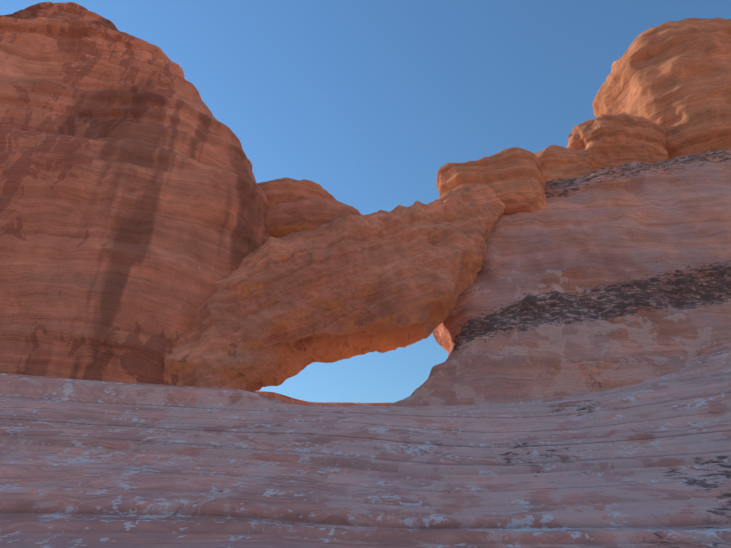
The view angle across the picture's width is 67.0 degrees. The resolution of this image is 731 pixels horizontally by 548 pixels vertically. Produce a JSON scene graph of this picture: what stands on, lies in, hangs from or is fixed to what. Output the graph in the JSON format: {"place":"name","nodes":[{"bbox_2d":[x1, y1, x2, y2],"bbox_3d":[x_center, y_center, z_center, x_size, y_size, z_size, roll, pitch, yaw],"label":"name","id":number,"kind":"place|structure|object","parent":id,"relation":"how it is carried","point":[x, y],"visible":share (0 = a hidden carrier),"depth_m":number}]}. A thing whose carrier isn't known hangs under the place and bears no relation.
{"place":"outdoors","nodes":[
{"label":"outdoors","id":0,"kind":"place"},
{"bbox_2d":[0,341,730,547],"bbox_3d":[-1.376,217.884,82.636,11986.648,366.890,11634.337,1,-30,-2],"label":"terrain","id":1,"kind":"structure","parent":0,"point":[109,464],"depth_m":13.45},
{"bbox_2d":[0,2,274,384],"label":"dome rock","id":2,"kind":"object","parent":1,"relation":"on","point":[134,208],"visible":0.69,"depth_m":30.80},
{"bbox_2d":[266,199,361,237],"bbox_3d":[-3.345,-2.413,37.097,7.797,3.565,6.516,1,-30,-2],"label":"shoulder rock","id":3,"kind":"object","parent":1,"relation":"on","point":[284,219],"visible":0.23,"depth_m":34.49},
{"bbox_2d":[257,177,335,207],"bbox_3d":[-5.325,-4.289,39.875,6.758,3.570,6.368,1,-30,-2],"label":"shoulder rock","id":4,"kind":"object","parent":3,"relation":"on","point":[283,190],"visible":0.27,"depth_m":37.41},
{"bbox_2d":[162,183,504,392],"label":"natural arch","id":5,"kind":"structure","parent":1,"relation":"on","point":[273,311],"depth_m":30.43},
{"bbox_2d":[388,149,730,405],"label":"rock wall","id":6,"kind":"structure","parent":1,"relation":"on","point":[600,279],"depth_m":32.44},
{"bbox_2d":[436,147,546,214],"bbox_3d":[9.711,-5.246,42.213,8.038,6.144,7.216,-9,-31,15],"label":"rock block","id":7,"kind":"object","parent":6,"relation":"on","point":[512,178],"visible":0.54,"depth_m":39.50},
{"bbox_2d":[534,145,609,180],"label":"boulder","id":8,"kind":"object","parent":6,"relation":"on","point":[558,162],"visible":0.15,"depth_m":46.90},
{"bbox_2d":[566,112,668,167],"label":"boulder","id":9,"kind":"object","parent":6,"relation":"on","point":[615,140],"visible":0.38,"depth_m":49.22},
{"bbox_2d":[592,17,730,158],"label":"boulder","id":10,"kind":"object","parent":6,"relation":"on","point":[672,79],"visible":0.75,"depth_m":52.76},
{"bbox_2d":[0,0,730,402],"label":"sky","id":11,"kind":"structure","parent":0,"point":[363,101]}
]}

